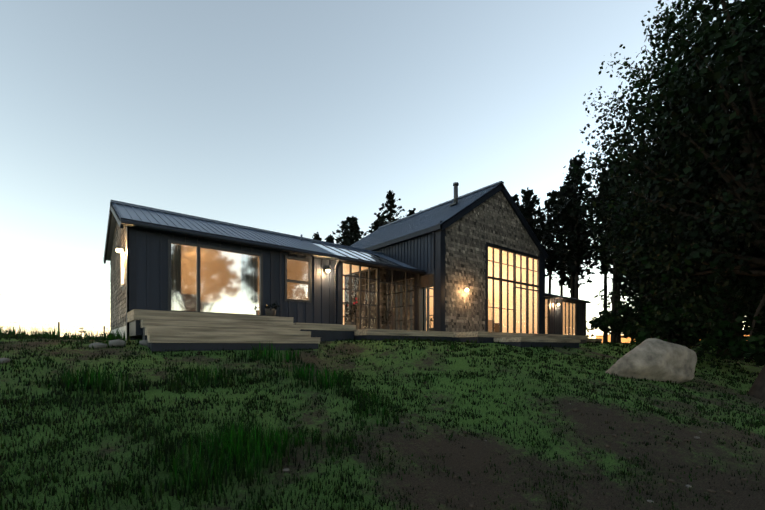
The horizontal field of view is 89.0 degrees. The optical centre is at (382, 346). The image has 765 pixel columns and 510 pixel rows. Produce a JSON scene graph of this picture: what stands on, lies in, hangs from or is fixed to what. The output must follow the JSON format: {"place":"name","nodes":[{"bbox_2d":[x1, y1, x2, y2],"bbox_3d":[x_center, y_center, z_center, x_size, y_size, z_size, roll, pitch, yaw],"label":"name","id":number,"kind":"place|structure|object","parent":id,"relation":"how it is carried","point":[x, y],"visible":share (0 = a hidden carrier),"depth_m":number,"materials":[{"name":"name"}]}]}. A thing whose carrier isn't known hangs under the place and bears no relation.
{"place":"outdoors","nodes":[
{"label":"outdoors","id":0,"kind":"place"},
{"bbox_2d":[113,227,335,339],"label":"wing walls","id":1,"kind":"structure","parent":0,"point":[151,269],"depth_m":12.28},
{"bbox_2d":[110,221,125,330],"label":"wing shingles","id":2,"kind":"object","parent":1,"relation":"attached to","point":[118,306],"visible":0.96,"depth_m":12.01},
{"bbox_2d":[121,250,123,286],"bbox_3d":[-7.306,-2.210,10.946,0.060,1.000,0.450,0,0,-39],"label":"wing window","id":3,"kind":"structure","parent":2,"relation":"in","point":[122,268],"depth_m":10.77,"materials":[{"name":"white glass"}]},
{"bbox_2d":[168,240,311,315],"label":"wing window frames","id":4,"kind":"structure","parent":1,"relation":"in","point":[198,246],"depth_m":11.81,"materials":[{"name":"black metal"}]},
{"bbox_2d":[171,243,308,314],"bbox_3d":[-4.170,-1.925,11.958,4.320,1.990,0.001,0,0,-39],"label":"wing glass","id":5,"kind":"object","parent":4,"relation":"in","point":[229,282],"visible":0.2,"depth_m":11.48,"materials":[{"name":"clear glass"}]},
{"bbox_2d":[104,200,416,268],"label":"wing roof","id":6,"kind":"structure","parent":1,"relation":"on","point":[153,215],"depth_m":12.90,"materials":[{"name":"grey metal"}]},
{"bbox_2d":[310,242,403,266],"bbox_3d":[-0.937,-3.704,15.826,3.300,1.058,2.374,0,0,-39],"label":"skylight","id":7,"kind":"object","parent":6,"relation":"in","point":[338,250],"visible":0.57,"depth_m":15.75},
{"bbox_2d":[312,232,321,240],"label":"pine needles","id":8,"kind":"object","parent":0,"point":[316,237],"visible":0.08,"depth_m":78.64,"materials":[{"name":"plant"}]},
{"bbox_2d":[325,234,334,242],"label":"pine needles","id":9,"kind":"object","parent":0,"point":[330,238],"visible":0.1,"depth_m":76.29,"materials":[{"name":"green plant"}]},
{"bbox_2d":[332,220,348,244],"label":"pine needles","id":10,"kind":"object","parent":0,"point":[343,223],"depth_m":73.04,"materials":[{"name":"plant"}]},
{"bbox_2d":[339,215,358,245],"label":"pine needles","id":11,"kind":"object","parent":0,"point":[347,227],"depth_m":70.13,"materials":[{"name":"green plant"}]},
{"bbox_2d":[342,217,363,245],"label":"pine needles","id":12,"kind":"object","parent":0,"point":[350,239],"depth_m":66.72,"materials":[{"name":"green plant"}]},
{"bbox_2d":[343,264,375,328],"bbox_3d":[-0.856,-1.840,14.657,1.730,2.520,0.001,0,0,-39],"label":"conservatory glass","id":13,"kind":"object","parent":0,"point":[362,294],"depth_m":14.74,"materials":[{"name":"clear glass"}]},
{"bbox_2d":[344,268,385,328],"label":"porch shingles","id":14,"kind":"object","parent":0,"point":[382,293],"visible":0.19,"depth_m":17.97,"materials":[{"name":"brown stone"}]},
{"bbox_2d":[368,220,382,234],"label":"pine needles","id":15,"kind":"object","parent":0,"point":[373,226],"depth_m":63.43,"materials":[{"name":"green plant"}]},
{"bbox_2d":[0,0,760,337],"label":"sky","id":16,"kind":"structure","parent":0,"point":[291,117],"materials":[{"name":"blue"}]},
{"bbox_2d":[0,338,764,509],"bbox_3d":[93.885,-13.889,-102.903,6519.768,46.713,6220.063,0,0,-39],"label":"terrain","id":17,"kind":"structure","parent":0,"point":[476,453],"depth_m":5.63,"materials":[{"name":"green plant"}]},
{"bbox_2d":[0,358,10,363],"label":"stone","id":18,"kind":"object","parent":17,"relation":"on","point":[5,360],"visible":0.73,"depth_m":6.28,"materials":[{"name":"grey stone"}]},
{"bbox_2d":[0,322,107,336],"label":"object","id":19,"kind":"object","parent":17,"relation":"on","point":[104,328],"visible":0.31,"depth_m":27.71,"materials":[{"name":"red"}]},
{"bbox_2d":[89,342,107,347],"bbox_3d":[-5.915,-0.009,8.100,0.322,0.156,0.252,0,0,-39],"label":"stone","id":20,"kind":"object","parent":17,"relation":"on","point":[98,345],"visible":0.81,"depth_m":8.02,"materials":[{"name":"grey stone"}]},
{"bbox_2d":[109,339,125,346],"bbox_3d":[-5.744,-0.059,8.430,0.311,0.187,0.379,0,0,-39],"label":"stone","id":21,"kind":"object","parent":17,"relation":"on","point":[119,343],"visible":0.85,"depth_m":8.30,"materials":[{"name":"grey stone"}]},
{"bbox_2d":[111,326,125,337],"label":"wing plinth","id":22,"kind":"structure","parent":17,"relation":"on","point":[122,330],"depth_m":11.14,"materials":[{"name":"grey concrete"}]},
{"bbox_2d":[139,340,146,345],"bbox_3d":[-5.418,-0.071,8.923,0.272,0.159,0.200,0,0,-20],"label":"stone","id":23,"kind":"object","parent":17,"relation":"on","point":[143,342],"visible":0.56,"depth_m":8.83,"materials":[{"name":"grey stone"}]},
{"bbox_2d":[127,309,292,335],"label":"wooden deck","id":24,"kind":"structure","parent":17,"relation":"on","point":[135,317],"depth_m":9.80,"materials":[{"name":"brown wood"}]},
{"bbox_2d":[265,302,278,315],"bbox_3d":[-3.453,-1.142,12.066,0.446,0.564,0.481,0,0,-5],"label":"deck plant","id":25,"kind":"object","parent":24,"relation":"on","point":[269,312],"depth_m":11.94,"materials":[{"name":"green plant"}]},
{"bbox_2d":[141,319,300,339],"bbox_3d":[-4.000,-0.345,10.149,3.920,0.530,0.340,0,0,-39],"label":"deck step","id":26,"kind":"object","parent":17,"relation":"on","point":[186,324],"visible":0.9,"depth_m":9.74,"materials":[{"name":"wood"}]},
{"bbox_2d":[145,327,310,347],"bbox_3d":[-3.705,-0.165,9.938,4.030,0.530,0.340,0,0,-39],"label":"deck step","id":27,"kind":"object","parent":17,"relation":"on","point":[200,331],"visible":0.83,"depth_m":9.53,"materials":[{"name":"brown wood"}]},
{"bbox_2d":[147,335,319,351],"bbox_3d":[-3.446,0.010,9.698,4.130,0.520,0.340,0,0,-39],"label":"deck step","id":28,"kind":"object","parent":17,"relation":"on","point":[182,342],"visible":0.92,"depth_m":9.24,"materials":[{"name":"brown wood"}]},
{"bbox_2d":[104,203,424,339],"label":"wing trim","id":29,"kind":"structure","parent":17,"relation":"on","point":[130,267],"depth_m":10.37,"materials":[{"name":"black metal"}]},
{"bbox_2d":[116,246,124,252],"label":"lamp","id":30,"kind":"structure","parent":29,"relation":"attached to","point":[119,249],"depth_m":10.39,"materials":[{"name":"white"}]},
{"bbox_2d":[293,323,355,341],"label":"link deck","id":31,"kind":"structure","parent":17,"relation":"on","point":[329,332],"depth_m":12.13,"materials":[{"name":"wood"}]},
{"bbox_2d":[121,219,590,323],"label":"gutters and downpipes","id":32,"kind":"object","parent":17,"relation":"on","point":[150,226],"visible":0.77,"depth_m":12.49,"materials":[{"name":"black metal"}]},
{"bbox_2d":[341,261,420,330],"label":"conservatory frames","id":33,"kind":"structure","parent":17,"relation":"on","point":[377,282],"depth_m":15.15,"materials":[{"name":"black metal"}]},
{"bbox_2d":[343,298,358,324],"bbox_3d":[-1.096,-1.148,13.709,0.594,1.177,0.521,0,0,-39],"label":"rose plant","id":34,"kind":"object","parent":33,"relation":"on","point":[350,323],"depth_m":13.64,"materials":[{"name":"green plant"}]},
{"bbox_2d":[343,264,367,324],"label":"interior wall","id":35,"kind":"structure","parent":33,"relation":"attached to","point":[346,268],"depth_m":15.98,"materials":[{"name":"beige paint"}]},
{"bbox_2d":[320,243,396,265],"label":"skylight bars","id":36,"kind":"object","parent":33,"relation":"attached to","point":[358,254],"visible":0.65,"depth_m":15.79,"materials":[{"name":"black metal"}]},
{"bbox_2d":[0,325,764,509],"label":"grass tufts","id":37,"kind":"object","parent":17,"relation":"on","point":[241,440],"visible":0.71,"depth_m":5.48,"materials":[{"name":"green plant"}]},
{"bbox_2d":[354,329,452,341],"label":"wooden deck","id":38,"kind":"structure","parent":17,"relation":"on","point":[377,334],"depth_m":13.14,"materials":[{"name":"wood"}]},
{"bbox_2d":[382,311,391,328],"bbox_3d":[0.202,-1.051,16.498,0.485,0.982,0.651,0,0,-39],"label":"porch plant","id":39,"kind":"object","parent":38,"relation":"on","point":[385,327],"depth_m":16.41,"materials":[{"name":"plant"}]},
{"bbox_2d":[365,183,547,333],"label":"roof trim","id":40,"kind":"structure","parent":17,"relation":"on","point":[439,277],"depth_m":16.61,"materials":[{"name":"black metal"}]},
{"bbox_2d":[164,349,764,507],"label":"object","id":41,"kind":"object","parent":17,"relation":"on","point":[587,491],"visible":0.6,"depth_m":5.13,"materials":[{"name":"brown"}]},
{"bbox_2d":[452,331,587,343],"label":"wooden deck","id":42,"kind":"structure","parent":17,"relation":"on","point":[486,337],"depth_m":14.79,"materials":[{"name":"wood"}]},
{"bbox_2d":[494,337,580,347],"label":"deck step","id":43,"kind":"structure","parent":17,"relation":"on","point":[541,342],"depth_m":14.49,"materials":[{"name":"wood"}]},
{"bbox_2d":[537,189,569,293],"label":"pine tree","id":44,"kind":"object","parent":17,"relation":"on","point":[552,200],"depth_m":44.87,"materials":[{"name":"green plant"}]},
{"bbox_2d":[545,297,583,335],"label":"annex walls","id":45,"kind":"structure","parent":17,"relation":"on","point":[555,318],"depth_m":24.46,"materials":[{"name":"black wood"}]},
{"bbox_2d":[545,298,576,334],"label":"annex frames","id":46,"kind":"structure","parent":45,"relation":"in","point":[547,317],"depth_m":25.33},
{"bbox_2d":[545,299,574,334],"bbox_3d":[11.305,-1.735,24.690,4.180,2.350,0.001,0,0,-39],"label":"annex glass","id":47,"kind":"object","parent":46,"relation":"in","point":[564,318],"visible":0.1,"depth_m":25.19,"materials":[{"name":"clear glass"}]},
{"bbox_2d":[545,294,589,335],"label":"annex trim","id":48,"kind":"structure","parent":45,"relation":"attached to","point":[584,310],"depth_m":26.75,"materials":[{"name":"black metal"}]},
{"bbox_2d":[538,199,598,295],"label":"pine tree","id":49,"kind":"object","parent":17,"relation":"on","point":[561,283],"depth_m":60.88,"materials":[{"name":"green plant"}]},
{"bbox_2d":[549,181,594,297],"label":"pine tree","id":50,"kind":"object","parent":17,"relation":"on","point":[564,232],"depth_m":43.75,"materials":[{"name":"green plant"}]},
{"bbox_2d":[545,228,602,291],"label":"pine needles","id":51,"kind":"object","parent":17,"relation":"on","point":[565,279],"depth_m":55.44,"materials":[{"name":"plant"}]},
{"bbox_2d":[546,154,608,298],"bbox_3d":[19.086,-9.276,38.251,6.808,18.802,5.290,0,0,-39],"label":"pine tree","id":52,"kind":"object","parent":17,"relation":"on","point":[563,193],"depth_m":38.04,"materials":[{"name":"green plant"}]},
{"bbox_2d":[582,174,611,342],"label":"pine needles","id":53,"kind":"object","parent":17,"relation":"on","point":[596,259],"depth_m":54.03,"materials":[{"name":"plant"}]},
{"bbox_2d":[584,161,624,342],"bbox_3d":[21.172,-8.333,34.847,5.388,16.833,5.410,0,0,-39],"label":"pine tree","id":54,"kind":"object","parent":17,"relation":"on","point":[602,191],"depth_m":34.74,"materials":[{"name":"plant"}]},
{"bbox_2d":[586,301,624,342],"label":"undergrowth bush leaves","id":55,"kind":"object","parent":17,"relation":"on","point":[591,320],"depth_m":31.60,"materials":[{"name":"green plant"}]},
{"bbox_2d":[590,197,629,342],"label":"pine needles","id":56,"kind":"object","parent":17,"relation":"on","point":[610,268],"depth_m":39.53,"materials":[{"name":"plant"}]},
{"bbox_2d":[588,303,650,342],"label":"undergrowth bush leaves","id":57,"kind":"object","parent":17,"relation":"on","point":[595,323],"depth_m":27.09,"materials":[{"name":"green plant"}]},
{"bbox_2d":[594,257,679,342],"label":"broadleaf tree leaves","id":58,"kind":"object","parent":17,"relation":"on","point":[608,294],"depth_m":42.91,"materials":[{"name":"green plant"}]},
{"bbox_2d":[602,302,698,338],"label":"undergrowth bush leaves","id":59,"kind":"object","parent":17,"relation":"on","point":[624,314],"depth_m":24.22,"materials":[{"name":"green plant"}]},
{"bbox_2d":[605,338,696,383],"bbox_3d":[7.508,0.536,11.002,2.717,1.531,1.386,0,0,-18],"label":"boulder","id":60,"kind":"object","parent":17,"relation":"on","point":[653,359],"visible":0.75,"depth_m":10.43,"materials":[{"name":"stone"}]},
{"bbox_2d":[563,0,764,356],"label":"broadleaf tree leaves","id":61,"kind":"object","parent":17,"relation":"on","point":[617,217],"visible":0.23,"depth_m":23.11,"materials":[{"name":"green plant"}]},
{"bbox_2d":[579,0,764,359],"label":"tree","id":62,"kind":"object","parent":17,"relation":"on","point":[725,304],"visible":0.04,"depth_m":22.09,"materials":[{"name":"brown plant"}]},
{"bbox_2d":[589,130,756,340],"bbox_3d":[24.221,-9.931,31.024,14.724,20.131,14.326,0,0,-19],"label":"tree","id":63,"kind":"object","parent":17,"relation":"on","point":[628,288],"depth_m":31.30,"materials":[{"name":"green plant"}]},
{"bbox_2d":[601,186,745,345],"bbox_3d":[24.146,-9.394,31.306,13.571,19.499,12.403,0,0,-16],"label":"tree","id":64,"kind":"object","parent":17,"relation":"on","point":[657,283],"depth_m":30.85,"materials":[{"name":"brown plant"}]},
{"bbox_2d":[621,302,732,346],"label":"undergrowth bush leaves","id":65,"kind":"object","parent":17,"relation":"on","point":[629,329],"depth_m":20.05,"materials":[{"name":"green plant"}]},
{"bbox_2d":[592,0,764,374],"bbox_3d":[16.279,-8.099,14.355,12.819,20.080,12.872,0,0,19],"label":"tree","id":66,"kind":"object","parent":17,"relation":"on","point":[728,176],"visible":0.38,"depth_m":15.00,"materials":[{"name":"brown plant"}]},
{"bbox_2d":[630,316,738,354],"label":"undergrowth bush leaves","id":67,"kind":"object","parent":17,"relation":"on","point":[663,329],"depth_m":16.79,"materials":[{"name":"green plant"}]},
{"bbox_2d":[681,0,764,400],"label":"broadleaf tree","id":68,"kind":"object","parent":17,"relation":"on","point":[751,11],"depth_m":13.81,"materials":[{"name":"green plant"}]},
{"bbox_2d":[704,308,764,352],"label":"undergrowth bush leaves","id":69,"kind":"object","parent":17,"relation":"on","point":[745,332],"visible":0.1,"depth_m":22.56,"materials":[{"name":"green plant"}]},
{"bbox_2d":[716,333,764,365],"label":"undergrowth bush leaves","id":70,"kind":"object","parent":17,"relation":"on","point":[758,356],"depth_m":15.45,"materials":[{"name":"green plant"}]},
{"bbox_3d":[24.132,-7.228,18.635,13.754,18.855,14.948,0,0,-39],"label":"broadleaf tree wood","id":71,"kind":"object","parent":17,"relation":"on","visible":0},
{"bbox_2d":[688,81,764,326],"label":"broadleaf tree leaves","id":72,"kind":"object","parent":71,"relation":"on","point":[755,299],"depth_m":19.95,"materials":[{"name":"green plant"}]},
{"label":"broadleaf tree wood","id":73,"kind":"object","parent":17,"relation":"on","visible":0},
{"bbox_2d":[701,304,764,329],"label":"broadleaf tree leaves","id":74,"kind":"object","parent":73,"relation":"attached to","point":[757,325],"depth_m":28.83,"materials":[{"name":"green plant"}]},
{"bbox_2d":[363,190,404,237],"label":"pine needles","id":75,"kind":"object","parent":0,"point":[389,196],"depth_m":61.20,"materials":[{"name":"green plant"}]},
{"bbox_2d":[403,208,415,216],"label":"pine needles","id":76,"kind":"object","parent":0,"point":[411,212],"visible":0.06,"depth_m":58.56,"materials":[{"name":"plant"}]},
{"bbox_2d":[350,181,546,253],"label":"barn roof","id":77,"kind":"structure","parent":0,"point":[428,218],"depth_m":19.43,"materials":[{"name":"grey metal"}]},
{"bbox_2d":[449,182,458,205],"bbox_3d":[3.545,-7.319,18.796,0.500,1.130,0.400,0,0,-39],"label":"chimney pipe","id":78,"kind":"object","parent":77,"relation":"on","point":[455,184],"visible":0.81,"depth_m":18.70,"materials":[{"name":"grey metal"}]},
{"bbox_2d":[375,204,539,331],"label":"barn walls","id":79,"kind":"structure","parent":0,"point":[417,252],"depth_m":17.09,"materials":[{"name":"black metal"}]},
{"bbox_2d":[386,243,539,333],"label":"window frames","id":80,"kind":"structure","parent":79,"relation":"in","point":[427,280],"depth_m":18.48,"materials":[{"name":"black metal"}]},
{"bbox_2d":[388,247,537,333],"bbox_3d":[4.652,-2.635,18.256,8.421,4.150,2.871,0,0,-15],"label":"window glass","id":81,"kind":"object","parent":80,"relation":"in","point":[430,309],"depth_m":17.68,"materials":[{"name":"clear glass"}]},
{"bbox_2d":[445,190,539,331],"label":"barn shingles","id":82,"kind":"object","parent":79,"relation":"attached to","point":[493,219],"visible":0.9,"depth_m":17.19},
{"bbox_2d":[488,300,498,331],"bbox_3d":[3.837,-3.009,22.870,4.600,4.901,5.270,0,0,-39],"label":"barn furniture","id":83,"kind":"object","parent":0,"point":[496,327],"depth_m":21.36,"materials":[{"name":"brown wood"}]},
{"bbox_2d":[488,247,536,333],"bbox_3d":[3.227,-4.085,21.245,7.960,7.050,7.080,0,0,-39],"label":"barn interior","id":84,"kind":"object","parent":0,"point":[504,302],"depth_m":22.39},
{"bbox_2d":[511,194,535,232],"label":"pine needles","id":85,"kind":"object","parent":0,"point":[515,197],"visible":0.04,"depth_m":50.03,"materials":[{"name":"green plant"}]},
{"bbox_2d":[518,188,557,251],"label":"pine needles","id":86,"kind":"object","parent":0,"point":[530,204],"depth_m":40.57,"materials":[{"name":"green plant"}]},
{"bbox_2d":[524,209,551,276],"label":"pine needles","id":87,"kind":"object","parent":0,"point":[537,216],"depth_m":63.29,"materials":[{"name":"green plant"}]},
{"bbox_2d":[545,299,574,334],"bbox_3d":[9.909,-1.810,25.707,7.600,2.500,3.200,0,0,-39],"label":"annex interior","id":88,"kind":"object","parent":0,"point":[563,318],"depth_m":27.71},
{"bbox_2d":[587,338,601,341],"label":"annex walk","id":89,"kind":"structure","parent":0,"point":[594,339],"depth_m":24.54,"materials":[{"name":"wood"}]},
{"bbox_2d":[596,335,748,342],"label":"sunset glow backdrop","id":90,"kind":"structure","parent":0,"point":[627,340],"depth_m":255.78,"materials":[{"name":"orange"}]}
]}

